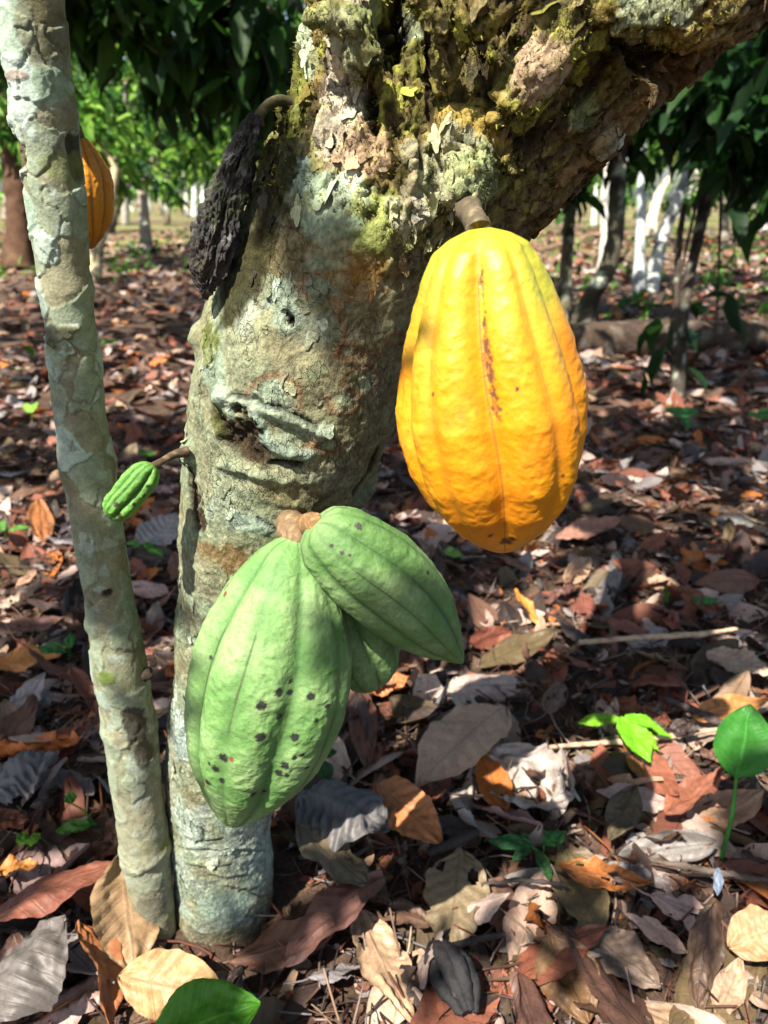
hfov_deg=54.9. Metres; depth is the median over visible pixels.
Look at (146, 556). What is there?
dry leaf
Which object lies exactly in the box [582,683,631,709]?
dry leaf
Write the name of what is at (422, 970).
dry leaf
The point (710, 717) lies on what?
stick
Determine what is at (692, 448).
dry leaf
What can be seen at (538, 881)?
stick
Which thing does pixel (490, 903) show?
dry leaf
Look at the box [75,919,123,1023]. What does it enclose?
dry leaf
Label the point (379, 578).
cocoa pod
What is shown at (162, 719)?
dry leaf
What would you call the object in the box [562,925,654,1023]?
dry leaf
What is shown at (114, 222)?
cocoa tree
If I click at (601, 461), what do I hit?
dry leaf
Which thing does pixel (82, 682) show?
dry leaf
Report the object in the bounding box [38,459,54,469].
dry leaf
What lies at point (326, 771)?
seedling
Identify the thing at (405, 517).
dry leaf
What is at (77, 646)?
dry leaf
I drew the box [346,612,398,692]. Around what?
cocoa pod
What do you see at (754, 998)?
dry leaf
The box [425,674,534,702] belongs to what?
dry leaf
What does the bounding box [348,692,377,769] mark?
dry leaf
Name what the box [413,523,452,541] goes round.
dry leaf
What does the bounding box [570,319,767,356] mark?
fallen log
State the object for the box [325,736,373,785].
dry leaf
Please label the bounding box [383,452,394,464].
dry leaf
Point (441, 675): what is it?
dry leaf
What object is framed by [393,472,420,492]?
dry leaf
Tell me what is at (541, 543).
dry leaf
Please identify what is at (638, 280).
cocoa tree
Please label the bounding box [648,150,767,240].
cocoa tree
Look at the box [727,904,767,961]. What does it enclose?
dry leaf
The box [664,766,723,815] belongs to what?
dry leaf
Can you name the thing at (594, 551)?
dry leaf
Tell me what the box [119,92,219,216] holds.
cocoa tree
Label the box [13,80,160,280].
cocoa tree
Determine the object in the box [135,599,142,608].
dry leaf
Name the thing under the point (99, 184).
cocoa pod
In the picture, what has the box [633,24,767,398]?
cocoa sapling
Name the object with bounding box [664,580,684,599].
dry leaf
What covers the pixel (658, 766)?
dry leaf
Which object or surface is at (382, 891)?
dry leaf
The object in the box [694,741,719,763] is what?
dry leaf
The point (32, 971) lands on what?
dry leaf
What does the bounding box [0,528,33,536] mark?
dry leaf
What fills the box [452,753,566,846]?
dry leaf
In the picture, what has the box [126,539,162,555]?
seedling
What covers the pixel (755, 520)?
dry leaf
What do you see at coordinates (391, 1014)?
dry leaf
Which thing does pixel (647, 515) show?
dry leaf
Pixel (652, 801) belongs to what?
dry leaf
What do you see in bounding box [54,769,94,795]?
dry leaf
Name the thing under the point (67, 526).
dry leaf
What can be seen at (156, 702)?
dry leaf
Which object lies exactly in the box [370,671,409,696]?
dry leaf
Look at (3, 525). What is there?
seedling
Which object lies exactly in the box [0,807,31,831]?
dry leaf
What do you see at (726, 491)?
dry leaf
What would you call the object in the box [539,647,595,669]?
dry leaf
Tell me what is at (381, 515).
dry leaf
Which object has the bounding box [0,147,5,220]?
cocoa tree
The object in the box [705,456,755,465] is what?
dry leaf
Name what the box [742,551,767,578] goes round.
dry leaf
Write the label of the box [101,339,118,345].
seedling
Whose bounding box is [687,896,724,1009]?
dry leaf
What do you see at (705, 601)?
seedling
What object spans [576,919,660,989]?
dry leaf
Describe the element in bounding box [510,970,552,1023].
dry leaf
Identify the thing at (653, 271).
cocoa tree
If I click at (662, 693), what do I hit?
dry leaf
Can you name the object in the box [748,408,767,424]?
seedling
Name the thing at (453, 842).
stick
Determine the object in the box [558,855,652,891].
dry leaf
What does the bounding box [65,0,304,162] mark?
cocoa tree
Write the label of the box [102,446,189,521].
cocoa pod
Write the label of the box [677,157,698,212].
cocoa tree
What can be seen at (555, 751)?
dry leaf
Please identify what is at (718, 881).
dry leaf fragment
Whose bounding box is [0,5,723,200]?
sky
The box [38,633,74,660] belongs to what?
seedling
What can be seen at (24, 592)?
dry leaf
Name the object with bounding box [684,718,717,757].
dry leaf
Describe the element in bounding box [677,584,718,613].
dry leaf
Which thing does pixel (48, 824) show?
dry leaf
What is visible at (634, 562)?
dry leaf
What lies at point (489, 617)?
dry leaf
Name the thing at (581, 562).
dry leaf
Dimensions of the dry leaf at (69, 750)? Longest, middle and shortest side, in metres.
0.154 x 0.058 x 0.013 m
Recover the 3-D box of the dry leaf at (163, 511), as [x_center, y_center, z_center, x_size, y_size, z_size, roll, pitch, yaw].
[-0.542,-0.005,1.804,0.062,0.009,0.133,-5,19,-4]
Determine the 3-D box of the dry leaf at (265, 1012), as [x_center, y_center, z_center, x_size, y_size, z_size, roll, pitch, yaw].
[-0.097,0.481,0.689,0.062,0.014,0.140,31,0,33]
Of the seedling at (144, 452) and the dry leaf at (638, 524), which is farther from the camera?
the seedling at (144, 452)
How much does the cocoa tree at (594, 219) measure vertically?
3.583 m
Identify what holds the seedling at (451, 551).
on the dry leaf at (444, 545)
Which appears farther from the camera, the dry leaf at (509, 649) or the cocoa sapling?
the cocoa sapling
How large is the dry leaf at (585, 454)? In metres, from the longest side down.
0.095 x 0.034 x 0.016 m
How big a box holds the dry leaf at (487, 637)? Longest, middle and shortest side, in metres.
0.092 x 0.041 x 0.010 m
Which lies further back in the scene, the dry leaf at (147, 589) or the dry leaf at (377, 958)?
the dry leaf at (147, 589)
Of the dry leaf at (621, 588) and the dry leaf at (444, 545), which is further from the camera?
the dry leaf at (444, 545)
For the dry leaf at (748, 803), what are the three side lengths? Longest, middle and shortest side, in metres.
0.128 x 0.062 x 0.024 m
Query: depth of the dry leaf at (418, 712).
1.11 m
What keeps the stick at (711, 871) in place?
on the leaf litter
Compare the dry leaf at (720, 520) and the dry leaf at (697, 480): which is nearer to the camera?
the dry leaf at (720, 520)
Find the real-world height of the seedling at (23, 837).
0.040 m
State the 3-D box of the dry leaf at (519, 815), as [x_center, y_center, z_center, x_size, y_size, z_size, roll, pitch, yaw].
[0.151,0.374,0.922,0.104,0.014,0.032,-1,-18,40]
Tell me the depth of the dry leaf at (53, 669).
1.19 m
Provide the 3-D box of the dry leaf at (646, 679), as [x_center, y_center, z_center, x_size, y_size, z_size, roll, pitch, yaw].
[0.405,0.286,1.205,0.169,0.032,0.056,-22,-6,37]
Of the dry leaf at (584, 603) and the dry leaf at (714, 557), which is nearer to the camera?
the dry leaf at (584, 603)
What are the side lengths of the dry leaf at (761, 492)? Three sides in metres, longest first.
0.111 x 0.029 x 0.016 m
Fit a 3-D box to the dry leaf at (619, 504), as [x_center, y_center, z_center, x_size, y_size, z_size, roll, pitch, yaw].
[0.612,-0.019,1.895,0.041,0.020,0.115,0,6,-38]
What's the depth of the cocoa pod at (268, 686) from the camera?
0.48 m
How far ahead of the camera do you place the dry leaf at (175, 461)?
2.18 m
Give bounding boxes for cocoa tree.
[0,0,176,947]
[0,42,158,269]
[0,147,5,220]
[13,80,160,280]
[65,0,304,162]
[72,31,257,252]
[82,52,176,233]
[107,87,199,225]
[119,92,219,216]
[164,0,767,945]
[200,155,220,202]
[554,162,657,268]
[557,151,629,320]
[569,28,763,323]
[590,139,662,225]
[631,36,759,294]
[645,35,760,293]
[645,138,702,236]
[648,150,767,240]
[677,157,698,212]
[756,200,767,230]
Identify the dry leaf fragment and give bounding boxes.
[713,867,723,895]
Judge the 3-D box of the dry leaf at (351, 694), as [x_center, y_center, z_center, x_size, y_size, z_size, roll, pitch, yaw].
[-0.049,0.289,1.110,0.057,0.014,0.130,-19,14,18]
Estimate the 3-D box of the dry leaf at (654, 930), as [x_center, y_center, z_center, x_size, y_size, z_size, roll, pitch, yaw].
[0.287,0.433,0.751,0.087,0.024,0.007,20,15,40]
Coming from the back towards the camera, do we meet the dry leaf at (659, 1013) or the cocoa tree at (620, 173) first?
the cocoa tree at (620, 173)
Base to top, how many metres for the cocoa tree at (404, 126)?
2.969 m
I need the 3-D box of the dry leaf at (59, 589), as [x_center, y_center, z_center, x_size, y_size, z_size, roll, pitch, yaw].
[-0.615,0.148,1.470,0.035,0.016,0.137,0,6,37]
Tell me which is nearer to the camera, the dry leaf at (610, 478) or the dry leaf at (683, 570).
the dry leaf at (683, 570)
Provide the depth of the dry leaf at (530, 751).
0.99 m
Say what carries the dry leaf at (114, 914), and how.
on the dry leaf at (74, 1010)
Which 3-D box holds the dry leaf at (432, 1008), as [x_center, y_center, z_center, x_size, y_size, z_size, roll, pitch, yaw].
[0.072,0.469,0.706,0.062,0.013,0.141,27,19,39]
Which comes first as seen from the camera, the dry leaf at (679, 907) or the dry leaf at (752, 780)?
the dry leaf at (679, 907)
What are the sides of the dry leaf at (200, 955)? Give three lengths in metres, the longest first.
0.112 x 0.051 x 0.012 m
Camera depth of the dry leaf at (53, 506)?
1.80 m
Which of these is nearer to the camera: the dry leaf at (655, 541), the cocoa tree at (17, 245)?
the dry leaf at (655, 541)
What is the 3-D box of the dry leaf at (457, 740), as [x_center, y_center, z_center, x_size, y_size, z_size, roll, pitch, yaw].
[0.105,0.310,1.004,0.187,0.025,0.111,-31,27,-35]
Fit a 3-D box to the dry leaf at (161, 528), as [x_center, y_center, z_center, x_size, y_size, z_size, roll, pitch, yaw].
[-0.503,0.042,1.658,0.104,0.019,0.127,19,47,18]
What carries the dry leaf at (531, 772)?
on the dry leaf at (555, 751)
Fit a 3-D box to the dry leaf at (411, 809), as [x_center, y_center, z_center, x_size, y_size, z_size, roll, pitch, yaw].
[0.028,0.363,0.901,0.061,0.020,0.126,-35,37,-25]
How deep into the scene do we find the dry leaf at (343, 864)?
0.81 m
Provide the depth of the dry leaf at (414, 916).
0.78 m
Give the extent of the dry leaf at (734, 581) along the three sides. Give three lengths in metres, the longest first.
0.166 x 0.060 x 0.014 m
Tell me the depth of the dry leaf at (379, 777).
1.00 m
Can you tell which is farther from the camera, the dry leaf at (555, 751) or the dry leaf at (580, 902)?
the dry leaf at (555, 751)
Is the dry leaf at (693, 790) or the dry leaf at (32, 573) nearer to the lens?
the dry leaf at (693, 790)
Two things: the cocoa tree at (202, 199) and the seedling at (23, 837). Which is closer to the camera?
the seedling at (23, 837)
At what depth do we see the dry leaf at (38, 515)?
1.73 m
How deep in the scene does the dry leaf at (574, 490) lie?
1.90 m
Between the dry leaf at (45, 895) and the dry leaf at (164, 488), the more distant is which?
the dry leaf at (164, 488)
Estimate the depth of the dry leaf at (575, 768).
0.98 m
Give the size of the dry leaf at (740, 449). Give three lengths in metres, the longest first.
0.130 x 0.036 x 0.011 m
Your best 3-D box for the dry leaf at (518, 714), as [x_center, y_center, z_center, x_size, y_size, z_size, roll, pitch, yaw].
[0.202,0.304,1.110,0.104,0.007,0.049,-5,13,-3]
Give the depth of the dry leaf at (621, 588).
1.45 m
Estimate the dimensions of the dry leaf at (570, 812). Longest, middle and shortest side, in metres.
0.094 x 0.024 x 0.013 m
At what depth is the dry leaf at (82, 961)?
0.75 m
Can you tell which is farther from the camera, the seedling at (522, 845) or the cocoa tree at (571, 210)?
the cocoa tree at (571, 210)
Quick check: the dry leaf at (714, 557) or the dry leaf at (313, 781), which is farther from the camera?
the dry leaf at (714, 557)
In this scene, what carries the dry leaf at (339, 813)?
on the leaf litter
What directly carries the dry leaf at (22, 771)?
on the leaf litter
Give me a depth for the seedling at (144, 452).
2.18 m
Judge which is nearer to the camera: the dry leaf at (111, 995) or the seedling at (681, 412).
the dry leaf at (111, 995)
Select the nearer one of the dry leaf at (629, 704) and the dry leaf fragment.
the dry leaf fragment
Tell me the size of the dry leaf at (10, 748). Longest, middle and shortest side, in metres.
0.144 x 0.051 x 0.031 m
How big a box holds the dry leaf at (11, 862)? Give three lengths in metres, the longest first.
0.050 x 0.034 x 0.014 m
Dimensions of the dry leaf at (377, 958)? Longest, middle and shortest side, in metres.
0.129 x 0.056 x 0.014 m
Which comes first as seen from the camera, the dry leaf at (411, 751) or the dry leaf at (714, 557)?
the dry leaf at (411, 751)
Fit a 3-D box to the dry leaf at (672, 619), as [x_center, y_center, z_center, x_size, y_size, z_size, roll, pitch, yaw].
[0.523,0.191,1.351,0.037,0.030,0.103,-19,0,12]
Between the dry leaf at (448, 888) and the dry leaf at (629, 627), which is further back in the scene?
the dry leaf at (629, 627)
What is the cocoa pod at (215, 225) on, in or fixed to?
attached to the cocoa tree at (404, 126)
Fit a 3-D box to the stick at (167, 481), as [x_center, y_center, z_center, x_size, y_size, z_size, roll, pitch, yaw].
[-0.557,-0.079,1.960,0.165,0.009,0.027,12,26,26]
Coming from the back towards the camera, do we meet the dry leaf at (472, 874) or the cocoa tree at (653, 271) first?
the cocoa tree at (653, 271)
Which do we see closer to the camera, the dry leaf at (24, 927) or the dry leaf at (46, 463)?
the dry leaf at (24, 927)
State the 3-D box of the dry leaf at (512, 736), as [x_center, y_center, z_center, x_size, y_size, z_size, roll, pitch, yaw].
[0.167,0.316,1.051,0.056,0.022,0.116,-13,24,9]
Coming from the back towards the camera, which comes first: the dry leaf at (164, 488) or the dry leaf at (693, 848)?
the dry leaf at (164, 488)
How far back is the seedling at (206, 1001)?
0.63 m
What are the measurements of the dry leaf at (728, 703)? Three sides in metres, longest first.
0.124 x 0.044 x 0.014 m
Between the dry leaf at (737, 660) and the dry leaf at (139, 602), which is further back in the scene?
the dry leaf at (139, 602)
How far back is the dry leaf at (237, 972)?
0.72 m
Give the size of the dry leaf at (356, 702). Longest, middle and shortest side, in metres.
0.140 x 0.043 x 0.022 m
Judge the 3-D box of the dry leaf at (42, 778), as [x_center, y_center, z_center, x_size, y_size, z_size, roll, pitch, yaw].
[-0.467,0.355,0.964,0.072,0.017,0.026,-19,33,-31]
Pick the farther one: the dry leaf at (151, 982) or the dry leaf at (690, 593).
the dry leaf at (690, 593)
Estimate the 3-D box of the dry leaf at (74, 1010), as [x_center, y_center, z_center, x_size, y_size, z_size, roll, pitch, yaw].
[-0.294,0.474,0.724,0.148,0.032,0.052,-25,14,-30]
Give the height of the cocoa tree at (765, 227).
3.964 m
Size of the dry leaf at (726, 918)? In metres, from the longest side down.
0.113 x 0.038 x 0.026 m
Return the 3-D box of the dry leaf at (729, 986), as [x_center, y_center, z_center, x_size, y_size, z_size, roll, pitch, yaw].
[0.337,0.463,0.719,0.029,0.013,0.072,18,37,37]
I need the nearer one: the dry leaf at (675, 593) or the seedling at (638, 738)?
the seedling at (638, 738)
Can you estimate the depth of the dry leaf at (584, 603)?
1.40 m
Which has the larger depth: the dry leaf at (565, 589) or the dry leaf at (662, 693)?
the dry leaf at (565, 589)
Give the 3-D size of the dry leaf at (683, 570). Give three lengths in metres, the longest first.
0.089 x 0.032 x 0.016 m
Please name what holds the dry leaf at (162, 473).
on the leaf litter
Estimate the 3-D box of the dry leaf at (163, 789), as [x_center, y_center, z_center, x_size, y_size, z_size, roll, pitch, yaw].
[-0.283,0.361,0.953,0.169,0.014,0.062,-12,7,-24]
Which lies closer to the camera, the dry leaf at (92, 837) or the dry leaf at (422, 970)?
the dry leaf at (422, 970)
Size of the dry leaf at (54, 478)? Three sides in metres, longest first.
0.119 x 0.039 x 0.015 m
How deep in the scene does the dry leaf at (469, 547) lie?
1.63 m
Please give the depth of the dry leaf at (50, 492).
1.94 m
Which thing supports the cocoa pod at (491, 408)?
hanging from the cocoa tree at (404, 126)
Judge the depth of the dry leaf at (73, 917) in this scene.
0.80 m
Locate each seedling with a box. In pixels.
[0,520,29,537]
[16,831,40,847]
[22,402,37,422]
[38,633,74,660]
[55,790,97,834]
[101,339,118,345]
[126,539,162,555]
[139,449,155,459]
[154,978,260,1023]
[317,748,336,779]
[444,546,462,556]
[489,830,565,879]
[577,712,671,762]
[664,406,698,428]
[692,596,716,604]
[713,704,767,860]
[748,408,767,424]
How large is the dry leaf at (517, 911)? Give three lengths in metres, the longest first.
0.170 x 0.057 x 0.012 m
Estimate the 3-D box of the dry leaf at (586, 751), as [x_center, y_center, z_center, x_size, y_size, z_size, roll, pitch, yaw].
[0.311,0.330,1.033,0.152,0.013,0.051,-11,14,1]
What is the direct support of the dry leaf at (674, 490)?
on the leaf litter
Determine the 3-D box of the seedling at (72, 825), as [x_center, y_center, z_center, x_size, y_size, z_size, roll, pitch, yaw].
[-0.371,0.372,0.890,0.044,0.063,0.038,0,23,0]
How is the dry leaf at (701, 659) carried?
on the leaf litter
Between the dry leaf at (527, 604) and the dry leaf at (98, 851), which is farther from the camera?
the dry leaf at (527, 604)
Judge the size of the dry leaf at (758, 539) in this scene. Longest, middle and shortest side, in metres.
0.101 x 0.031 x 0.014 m
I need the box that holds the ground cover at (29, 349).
[0,211,767,370]
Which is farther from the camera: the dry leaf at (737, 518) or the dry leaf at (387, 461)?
the dry leaf at (387, 461)
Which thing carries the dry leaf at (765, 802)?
on the leaf litter
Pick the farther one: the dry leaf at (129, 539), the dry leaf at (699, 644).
the dry leaf at (129, 539)
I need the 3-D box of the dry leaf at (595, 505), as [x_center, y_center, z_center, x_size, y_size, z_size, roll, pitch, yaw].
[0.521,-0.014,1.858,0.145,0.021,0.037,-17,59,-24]
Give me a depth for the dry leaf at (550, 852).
0.89 m
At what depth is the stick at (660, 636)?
1.25 m
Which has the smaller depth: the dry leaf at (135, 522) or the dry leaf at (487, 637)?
the dry leaf at (487, 637)
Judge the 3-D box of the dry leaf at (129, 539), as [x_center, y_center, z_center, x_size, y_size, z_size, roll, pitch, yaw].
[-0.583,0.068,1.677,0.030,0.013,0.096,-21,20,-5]
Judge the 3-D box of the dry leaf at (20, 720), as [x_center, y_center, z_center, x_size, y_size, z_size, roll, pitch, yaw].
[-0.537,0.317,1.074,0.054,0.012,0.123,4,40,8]
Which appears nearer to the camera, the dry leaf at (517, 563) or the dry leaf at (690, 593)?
the dry leaf at (690, 593)
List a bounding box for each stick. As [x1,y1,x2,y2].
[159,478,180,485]
[428,828,479,857]
[481,877,567,887]
[548,727,717,749]
[578,627,737,644]
[650,857,767,882]
[664,696,723,725]
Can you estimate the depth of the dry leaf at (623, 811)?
0.89 m
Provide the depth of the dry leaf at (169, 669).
1.20 m
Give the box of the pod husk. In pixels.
[424,931,505,1016]
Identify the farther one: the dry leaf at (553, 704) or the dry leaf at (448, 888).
the dry leaf at (553, 704)
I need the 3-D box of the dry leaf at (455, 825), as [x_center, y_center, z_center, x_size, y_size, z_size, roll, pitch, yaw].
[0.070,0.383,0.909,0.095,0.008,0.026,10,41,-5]
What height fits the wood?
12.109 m
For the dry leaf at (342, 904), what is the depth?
0.77 m
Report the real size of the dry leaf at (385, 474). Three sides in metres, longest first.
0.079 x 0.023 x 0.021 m
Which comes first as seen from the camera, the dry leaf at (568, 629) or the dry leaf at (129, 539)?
the dry leaf at (568, 629)
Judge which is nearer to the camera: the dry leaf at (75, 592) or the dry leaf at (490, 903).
the dry leaf at (490, 903)
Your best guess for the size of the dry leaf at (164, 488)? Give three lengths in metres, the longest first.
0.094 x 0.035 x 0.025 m
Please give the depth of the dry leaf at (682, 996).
0.72 m
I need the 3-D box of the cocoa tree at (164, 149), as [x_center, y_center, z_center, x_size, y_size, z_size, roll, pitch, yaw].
[-3.322,-5.578,11.122,3.373,3.201,5.728,8,24,18]
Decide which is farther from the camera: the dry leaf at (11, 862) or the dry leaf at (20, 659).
the dry leaf at (20, 659)
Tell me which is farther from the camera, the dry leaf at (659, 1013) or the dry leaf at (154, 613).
the dry leaf at (154, 613)
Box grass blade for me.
[664,583,669,603]
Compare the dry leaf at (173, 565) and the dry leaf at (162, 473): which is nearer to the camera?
the dry leaf at (173, 565)
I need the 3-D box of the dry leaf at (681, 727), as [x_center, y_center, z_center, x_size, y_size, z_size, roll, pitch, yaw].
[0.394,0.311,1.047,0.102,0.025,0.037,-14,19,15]
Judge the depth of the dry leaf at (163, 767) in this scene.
1.01 m
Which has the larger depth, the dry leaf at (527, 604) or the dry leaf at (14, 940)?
the dry leaf at (527, 604)
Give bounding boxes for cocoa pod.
[79,125,113,248]
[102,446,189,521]
[184,510,351,827]
[188,94,293,300]
[296,506,463,663]
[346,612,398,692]
[395,195,587,552]
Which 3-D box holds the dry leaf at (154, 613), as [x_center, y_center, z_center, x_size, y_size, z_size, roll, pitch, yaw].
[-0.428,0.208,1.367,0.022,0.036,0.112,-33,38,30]
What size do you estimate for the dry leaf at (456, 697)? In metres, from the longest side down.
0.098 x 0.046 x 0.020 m
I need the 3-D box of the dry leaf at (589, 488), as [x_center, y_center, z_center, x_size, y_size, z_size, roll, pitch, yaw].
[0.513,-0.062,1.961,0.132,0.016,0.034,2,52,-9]
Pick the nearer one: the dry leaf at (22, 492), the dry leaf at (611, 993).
the dry leaf at (611, 993)
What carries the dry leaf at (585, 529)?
on the leaf litter
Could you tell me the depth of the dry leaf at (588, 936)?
0.74 m
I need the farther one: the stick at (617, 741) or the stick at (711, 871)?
the stick at (617, 741)
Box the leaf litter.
[0,227,767,1023]
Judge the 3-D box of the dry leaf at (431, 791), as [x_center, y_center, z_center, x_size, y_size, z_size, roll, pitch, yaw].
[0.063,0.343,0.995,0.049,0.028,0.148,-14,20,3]
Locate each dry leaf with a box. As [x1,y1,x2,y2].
[0,471,32,479]
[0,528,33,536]
[0,551,29,575]
[0,574,41,610]
[0,615,72,632]
[0,644,65,672]
[0,693,37,762]
[0,730,80,757]
[0,749,58,804]
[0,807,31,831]
[0,854,38,875]
[0,861,110,921]
[0,915,67,1021]
[0,917,38,938]
[0,932,22,960]
[2,481,49,503]
[9,672,45,704]
[10,843,65,919]
[12,769,51,798]
[13,638,71,681]
[15,569,36,588]
[16,944,154,1023]
[21,489,63,500]
[26,498,53,542]
[28,804,56,871]
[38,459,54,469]
[43,586,70,591]
[45,535,72,544]
[46,470,60,487]
[46,499,58,520]
[48,641,83,660]
[50,814,118,872]
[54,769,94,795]
[55,715,99,757]
[59,521,70,533]
[65,577,83,622]
[65,919,114,983]
[66,798,111,844]
[67,902,91,938]
[68,666,97,714]
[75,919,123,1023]
[77,711,167,762]
[90,854,158,967]
[93,824,104,833]
[96,783,165,819]
[116,948,217,1019]
[123,516,142,527]
[125,532,132,546]
[127,543,172,565]
[131,580,177,597]
[135,512,178,545]
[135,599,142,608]
[146,601,163,624]
[147,952,202,1023]
[148,502,174,516]
[152,484,179,493]
[153,698,170,709]
[154,641,173,648]
[157,712,167,744]
[159,470,166,478]
[160,758,165,782]
[163,660,174,676]
[167,552,178,578]
[169,458,180,464]
[219,916,333,973]
[226,965,248,987]
[250,996,297,1023]
[270,830,362,847]
[283,962,359,984]
[284,870,385,966]
[295,779,389,851]
[295,821,371,886]
[303,772,349,788]
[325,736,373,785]
[336,692,367,771]
[341,689,369,727]
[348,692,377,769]
[350,909,414,1022]
[356,856,390,905]
[363,832,420,896]
[365,926,415,1023]
[368,770,387,790]
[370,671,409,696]
[371,505,396,519]
[373,775,442,844]
[374,894,434,928]
[375,487,398,491]
[378,470,394,476]
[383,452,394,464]
[383,705,447,737]
[388,515,420,518]
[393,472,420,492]
[404,745,417,756]
[410,981,501,1023]
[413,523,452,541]
[415,703,511,787]
[415,725,450,800]
[417,927,449,989]
[418,668,471,694]
[421,853,494,903]
[423,847,489,941]
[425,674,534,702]
[435,540,460,575]
[438,814,475,835]
[447,676,476,705]
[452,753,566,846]
[456,542,481,554]
[463,583,520,595]
[467,892,511,924]
[468,607,493,626]
[469,625,510,649]
[470,800,541,825]
[475,755,512,825]
[479,627,557,667]
[483,742,580,810]
[486,814,593,861]
[488,553,534,571]
[489,703,520,758]
[492,924,605,996]
[502,871,557,988]
[510,705,548,722]
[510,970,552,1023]
[514,588,538,623]
[515,591,545,628]
[523,539,552,546]
[524,768,545,776]
[534,681,567,720]
[534,934,599,1023]
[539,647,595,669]
[547,583,580,604]
[547,613,598,652]
[551,741,575,754]
[552,842,609,925]
[555,516,621,539]
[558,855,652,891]
[559,770,584,825]
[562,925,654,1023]
[563,556,591,586]
[563,760,608,806]
[568,485,584,500]
[569,498,612,514]
[569,734,656,756]
[570,546,605,555]
[570,578,598,622]
[574,483,600,492]
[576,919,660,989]
[577,469,600,483]
[581,450,594,459]
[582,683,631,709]
[587,458,620,469]
[590,614,649,634]
[596,783,695,812]
[598,693,671,728]
[599,473,636,486]
[605,785,642,840]
[606,577,627,593]
[608,861,678,893]
[610,501,642,508]
[612,558,659,575]
[616,829,718,861]
[619,515,655,533]
[623,742,679,795]
[625,674,684,687]
[625,912,687,953]
[629,510,666,524]
[631,884,703,930]
[639,526,675,550]
[645,1004,726,1023]
[652,718,700,741]
[657,659,687,718]
[662,608,680,629]
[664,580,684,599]
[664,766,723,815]
[668,480,689,500]
[669,946,766,1023]
[675,561,690,584]
[676,475,711,482]
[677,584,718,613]
[679,440,699,463]
[682,789,764,828]
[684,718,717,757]
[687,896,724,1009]
[691,631,753,677]
[693,569,767,593]
[693,694,767,721]
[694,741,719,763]
[696,637,711,646]
[703,547,723,568]
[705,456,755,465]
[705,487,732,492]
[706,646,767,675]
[710,957,747,1016]
[712,513,767,526]
[714,515,725,527]
[722,887,744,947]
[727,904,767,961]
[734,446,747,452]
[739,772,767,797]
[740,513,764,525]
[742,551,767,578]
[748,535,767,543]
[749,991,767,1009]
[752,488,767,497]
[754,775,767,812]
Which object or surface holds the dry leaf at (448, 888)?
on the leaf litter
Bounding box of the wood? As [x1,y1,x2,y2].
[0,88,754,225]
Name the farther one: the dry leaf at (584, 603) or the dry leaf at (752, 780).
the dry leaf at (584, 603)
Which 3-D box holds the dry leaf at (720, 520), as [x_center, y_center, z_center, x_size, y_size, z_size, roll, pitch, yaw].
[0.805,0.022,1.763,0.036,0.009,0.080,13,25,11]
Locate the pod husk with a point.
(454, 978)
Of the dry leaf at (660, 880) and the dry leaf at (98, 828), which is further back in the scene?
the dry leaf at (98, 828)
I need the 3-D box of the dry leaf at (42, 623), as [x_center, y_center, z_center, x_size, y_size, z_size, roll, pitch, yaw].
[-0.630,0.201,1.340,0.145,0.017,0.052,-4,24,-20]

